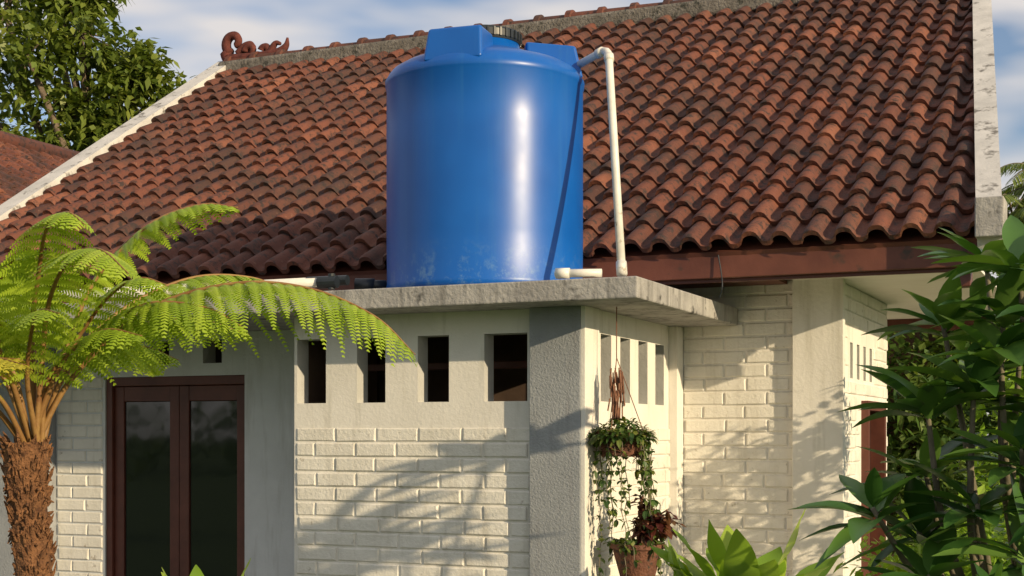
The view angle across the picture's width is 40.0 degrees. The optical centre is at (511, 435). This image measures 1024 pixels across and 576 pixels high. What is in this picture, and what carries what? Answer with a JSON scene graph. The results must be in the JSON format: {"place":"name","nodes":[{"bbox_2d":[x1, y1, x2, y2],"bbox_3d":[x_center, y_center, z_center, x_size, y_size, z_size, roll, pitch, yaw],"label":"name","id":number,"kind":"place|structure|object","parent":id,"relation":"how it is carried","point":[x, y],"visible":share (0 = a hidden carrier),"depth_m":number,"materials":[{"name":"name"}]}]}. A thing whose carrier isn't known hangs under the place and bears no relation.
{"place":"outdoors","nodes":[
{"label":"outdoors","id":0,"kind":"place"},
{"bbox_2d":[7,117,40,137],"bbox_3d":[-9.860,-2.749,26.330,4.721,8.711,3.867,0,0,-22],"label":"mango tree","id":1,"kind":"object","parent":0,"point":[29,131],"depth_m":26.23,"materials":[{"name":"green plant"}]},
{"bbox_2d":[245,330,293,575],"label":"door side pier","id":2,"kind":"structure","parent":0,"point":[269,461],"depth_m":8.90,"materials":[{"name":"white paint"}]},
{"bbox_2d":[19,0,976,289],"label":"roof deck","id":3,"kind":"structure","parent":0,"point":[845,240],"depth_m":7.91,"materials":[{"name":"brown wood"}]},
{"bbox_2d":[0,61,225,220],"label":"verge","id":4,"kind":"structure","parent":3,"relation":"attached to","point":[71,166],"depth_m":12.25,"materials":[{"name":"paint"}]},
{"bbox_2d":[0,0,975,282],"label":"roof tiles","id":5,"kind":"object","parent":3,"relation":"attached to","point":[282,158],"visible":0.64,"depth_m":9.77,"materials":[{"name":"ceramic"}]},
{"bbox_2d":[26,243,976,303],"bbox_3d":[-0.961,-0.950,8.785,7.405,0.150,0.035,0,0,24],"label":"front fascia board","id":6,"kind":"object","parent":3,"relation":"attached to","point":[832,261],"visible":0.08,"depth_m":7.70,"materials":[{"name":"brown wood"}]},
{"bbox_2d":[654,267,956,284],"bbox_3d":[-0.963,-0.877,8.824,7.370,0.045,0.025,0,0,24],"label":"fascia lower batten","id":7,"kind":"object","parent":6,"relation":"attached to","point":[848,274],"depth_m":7.67,"materials":[{"name":"red wood"}]},
{"bbox_2d":[718,255,722,297],"bbox_3d":[1.155,-0.880,7.800,0.014,0.243,0.047,0,0,-28],"label":"cable","id":8,"kind":"object","parent":3,"relation":"attached to","point":[721,277],"visible":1,"depth_m":7.79,"materials":[{"name":"black plastic"}]},
{"bbox_2d":[972,0,1002,248],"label":"verge","id":9,"kind":"structure","parent":3,"relation":"attached to","point":[987,168],"depth_m":8.39,"materials":[{"name":"paint"}]},
{"bbox_2d":[975,196,1006,238],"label":"verge end block","id":10,"kind":"structure","parent":9,"relation":"attached to","point":[990,215],"depth_m":7.08,"materials":[{"name":"white concrete"}]},
{"bbox_2d":[0,0,1023,434],"label":"sky","id":11,"kind":"structure","parent":0,"point":[194,31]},
{"bbox_2d":[652,539,689,575],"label":"leaf","id":12,"kind":"object","parent":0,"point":[673,557],"visible":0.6,"depth_m":6.47,"materials":[{"name":"green plant"}]},
{"bbox_2d":[887,330,959,562],"bbox_3d":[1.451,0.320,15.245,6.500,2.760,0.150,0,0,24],"label":"tree","id":13,"kind":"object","parent":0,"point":[916,335],"depth_m":14.06,"materials":[{"name":"green plant"}]},
{"bbox_2d":[963,452,1008,560],"bbox_3d":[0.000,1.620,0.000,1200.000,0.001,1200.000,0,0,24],"label":"ground","id":14,"kind":"structure","parent":0,"point":[997,528],"depth_m":24.45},
{"bbox_2d":[0,0,195,151],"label":"rain tree","id":15,"kind":"object","parent":14,"relation":"on","point":[83,117],"visible":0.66,"depth_m":21.75,"materials":[{"name":"green plant"}]},
{"bbox_2d":[161,558,250,575],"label":"broadleaf plant","id":16,"kind":"object","parent":14,"relation":"on","point":[196,571],"visible":1,"depth_m":5.97,"materials":[{"name":"green plant"}]},
{"bbox_2d":[0,203,417,575],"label":"tree fern","id":17,"kind":"object","parent":14,"relation":"on","point":[26,455],"visible":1,"depth_m":5.37,"materials":[{"name":"green plant"}]},
{"bbox_2d":[788,215,1023,575],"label":"frangipani shrub","id":18,"kind":"object","parent":14,"relation":"on","point":[976,374],"visible":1,"depth_m":5.00,"materials":[{"name":"green plant"}]},
{"bbox_2d":[833,328,1023,575],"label":"garden shrub","id":19,"kind":"object","parent":14,"relation":"on","point":[989,528],"visible":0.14,"depth_m":7.19,"materials":[{"name":"green plant"}]},
{"bbox_2d":[887,271,1019,569],"bbox_3d":[4.786,0.107,13.406,7.055,4.392,3.868,0,0,24],"label":"garden hedge","id":20,"kind":"object","parent":14,"relation":"on","point":[917,435],"visible":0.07,"depth_m":13.01,"materials":[{"name":"green plant"}]},
{"bbox_2d":[1000,162,1023,200],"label":"palm tree","id":21,"kind":"object","parent":14,"relation":"on","point":[1018,191],"visible":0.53,"depth_m":29.89,"materials":[{"name":"green plant"}]},
{"bbox_2d":[1002,194,1023,223],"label":"palm tree","id":22,"kind":"object","parent":14,"relation":"on","point":[1018,210],"visible":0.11,"depth_m":25.44,"materials":[{"name":"green plant"}]},
{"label":"walls","id":23,"kind":"object","parent":14,"relation":"on","visible":0},
{"bbox_2d":[0,142,68,204],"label":"roof tiles","id":24,"kind":"object","parent":23,"relation":"on","point":[22,168],"visible":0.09,"depth_m":15.44,"materials":[{"name":"ceramic"}]},
{"bbox_2d":[0,131,79,158],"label":"ridge caps","id":25,"kind":"object","parent":23,"relation":"on","point":[29,143],"visible":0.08,"depth_m":16.54,"materials":[{"name":"ceramic"}]},
{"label":"terrace paving","id":26,"kind":"structure","parent":0,"visible":0},
{"bbox_2d":[0,346,55,575],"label":"pier","id":27,"kind":"structure","parent":26,"relation":"on","point":[6,561],"depth_m":9.74,"materials":[{"name":"grey paint"}]},
{"bbox_2d":[56,333,244,575],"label":"door wall","id":28,"kind":"structure","parent":26,"relation":"on","point":[199,361],"depth_m":9.47,"materials":[{"name":"white paint"}]},
{"bbox_2d":[57,377,102,575],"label":"door wall bricks","id":29,"kind":"object","parent":28,"relation":"attached to","point":[81,480],"depth_m":9.61,"materials":[{"name":"white brick"}]},
{"bbox_2d":[107,375,244,575],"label":"double door","id":30,"kind":"structure","parent":28,"relation":"attached to","point":[175,475],"depth_m":9.34,"materials":[{"name":"red wood"}]},
{"bbox_2d":[142,339,379,402],"bbox_3d":[-2.366,0.520,10.149,3.650,2.360,0.040,0,0,24],"label":"room back","id":31,"kind":"object","parent":26,"relation":"on","point":[218,355],"depth_m":9.99,"materials":[{"name":"black"}]},
{"bbox_2d":[308,339,376,402],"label":"block left wall","id":32,"kind":"structure","parent":26,"relation":"on","point":[316,372],"depth_m":8.23,"materials":[{"name":"paint"}]},
{"bbox_2d":[368,361,526,371],"bbox_3d":[-0.275,-0.400,8.129,1.590,0.040,0.040,0,0,24],"label":"rail","id":33,"kind":"object","parent":32,"relation":"attached to","point":[497,365],"depth_m":8.15,"materials":[{"name":"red wood"}]},
{"bbox_2d":[294,309,528,575],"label":"front wall","id":34,"kind":"structure","parent":26,"relation":"on","point":[471,403],"depth_m":7.69,"materials":[{"name":"white paint"}]},
{"bbox_2d":[297,428,528,575],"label":"front wall bricks","id":35,"kind":"object","parent":34,"relation":"attached to","point":[426,496],"visible":0.96,"depth_m":7.67,"materials":[{"name":"white brick"}]},
{"bbox_2d":[380,334,526,402],"bbox_3d":[-0.091,0.518,8.545,1.590,2.363,0.050,0,0,24],"label":"block inner partition","id":36,"kind":"object","parent":26,"relation":"on","point":[510,384],"depth_m":8.51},
{"bbox_2d":[529,306,580,575],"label":"corner pillar","id":37,"kind":"structure","parent":26,"relation":"on","point":[554,441],"depth_m":7.26,"materials":[{"name":"grey paint"}]},
{"bbox_2d":[581,306,598,575],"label":"pillar side facing","id":38,"kind":"object","parent":37,"relation":"attached to","point":[589,420],"visible":1,"depth_m":7.26,"materials":[{"name":"white paint"}]},
{"bbox_2d":[599,310,668,568],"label":"side wall","id":39,"kind":"structure","parent":26,"relation":"on","point":[643,352],"depth_m":8.02,"materials":[{"name":"white paint"}]},
{"bbox_2d":[1,276,737,343],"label":"concrete slab roof","id":40,"kind":"structure","parent":39,"relation":"on","point":[637,297],"depth_m":7.28,"materials":[{"name":"grey concrete"}]},
{"bbox_2d":[1,273,349,301],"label":"supply pipes","id":41,"kind":"object","parent":40,"relation":"on","point":[331,281],"visible":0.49,"depth_m":7.67,"materials":[{"name":"white plastic"}]},
{"bbox_2d":[354,24,583,288],"bbox_3d":[-0.150,-1.504,7.800,1.101,1.468,1.101,0,0,45],"label":"water tank","id":42,"kind":"object","parent":40,"relation":"on","point":[484,153],"visible":0.91,"depth_m":7.32,"materials":[{"name":"blue plastic"}]},
{"bbox_2d":[554,47,626,278],"bbox_3d":[0.455,-1.431,7.319,0.377,1.306,0.774,0,0,11],"label":"overflow pipe","id":43,"kind":"object","parent":40,"relation":"on","point":[607,54],"visible":1,"depth_m":7.15,"materials":[{"name":"white plastic"}]},
{"bbox_2d":[587,307,667,575],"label":"hanging basket plant","id":44,"kind":"object","parent":40,"relation":"hanging from","point":[622,441],"visible":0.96,"depth_m":7.20,"materials":[{"name":"green plant"}]},
{"bbox_2d":[599,428,670,575],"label":"side wall bricks","id":45,"kind":"object","parent":39,"relation":"attached to","point":[661,462],"visible":0.4,"depth_m":7.90,"materials":[{"name":"white brick"}]},
{"bbox_2d":[669,326,682,575],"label":"side wall end pilaster","id":46,"kind":"object","parent":39,"relation":"attached to","point":[676,411],"visible":0.92,"depth_m":8.56,"materials":[{"name":"white paint"}]},
{"bbox_2d":[603,494,686,575],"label":"potted coleus","id":47,"kind":"object","parent":26,"relation":"on","point":[647,566],"visible":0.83,"depth_m":7.20,"materials":[{"name":"ceramic"}]},
{"bbox_2d":[679,279,791,575],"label":"front wall","id":48,"kind":"structure","parent":26,"relation":"on","point":[746,433],"depth_m":8.51,"materials":[{"name":"white brick"}]},
{"bbox_2d":[666,280,786,288],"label":"front soffit","id":49,"kind":"structure","parent":48,"relation":"attached to","point":[733,284],"depth_m":8.41,"materials":[{"name":"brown wood"}]},
{"bbox_2d":[684,280,791,575],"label":"front bricks","id":50,"kind":"object","parent":48,"relation":"attached to","point":[760,453],"visible":0.9,"depth_m":8.51,"materials":[{"name":"white brick"}]},
{"bbox_2d":[792,271,996,318],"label":"side soffit","id":51,"kind":"structure","parent":48,"relation":"attached to","point":[888,291],"depth_m":8.78,"materials":[{"name":"white paint"}]},
{"bbox_2d":[960,273,972,287],"bbox_3d":[2.367,-0.846,7.428,0.110,0.132,0.100,0,0,24],"label":"corner post bracket","id":52,"kind":"object","parent":51,"relation":"attached to","point":[966,280],"visible":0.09,"depth_m":7.37,"materials":[{"name":"red wood"}]},
{"bbox_2d":[650,509,845,575],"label":"birds nest fern","id":53,"kind":"object","parent":26,"relation":"on","point":[730,552],"visible":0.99,"depth_m":6.30,"materials":[{"name":"green plant"}]},
{"bbox_2d":[792,278,844,575],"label":"corner pilaster","id":54,"kind":"object","parent":26,"relation":"on","point":[818,384],"visible":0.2,"depth_m":8.27,"materials":[{"name":"white paint"}]},
{"bbox_2d":[845,283,886,574],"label":"side wall","id":55,"kind":"structure","parent":26,"relation":"on","point":[859,347],"depth_m":8.91,"materials":[{"name":"white paint"}]},
{"bbox_2d":[845,284,887,575],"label":"side bricks","id":56,"kind":"object","parent":55,"relation":"attached to","point":[866,326],"visible":0.63,"depth_m":8.77,"materials":[{"name":"white brick"}]},
{"bbox_2d":[861,401,885,575],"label":"side window","id":57,"kind":"structure","parent":55,"relation":"attached to","point":[873,433],"depth_m":9.54,"materials":[{"name":"red wood"}]},
{"bbox_3d":[1.245,-2.271,14.312,6.960,2.574,4.000,0,0,24],"label":"rear roof deck","id":58,"kind":"object","parent":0,"visible":0},
{"bbox_2d":[218,0,842,69],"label":"ridge mortar bed","id":59,"kind":"object","parent":58,"relation":"on","point":[672,10],"visible":0.38,"depth_m":12.37,"materials":[{"name":"grey concrete"}]},
{"bbox_2d":[220,31,288,60],"bbox_3d":[-2.522,-3.813,13.806,0.792,0.356,0.120,0,0,24],"label":"ridge scroll ornament","id":60,"kind":"object","parent":59,"relation":"on","point":[246,49],"visible":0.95,"depth_m":13.82,"materials":[{"name":"red ceramic"}]},
{"bbox_2d":[223,0,695,61],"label":"ridge caps","id":61,"kind":"object","parent":59,"relation":"on","point":[569,13],"visible":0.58,"depth_m":12.75,"materials":[{"name":"ceramic"}]},
{"bbox_3d":[2.530,0.320,12.311,0.150,2.760,4.320,0,0,24],"label":"house recess wall","id":62,"kind":"object","parent":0,"visible":0},
{"bbox_2d":[887,316,983,331],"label":"side beam","id":63,"kind":"structure","parent":62,"relation":"attached to","point":[890,322],"depth_m":11.04,"materials":[{"name":"red wood"}]}
]}

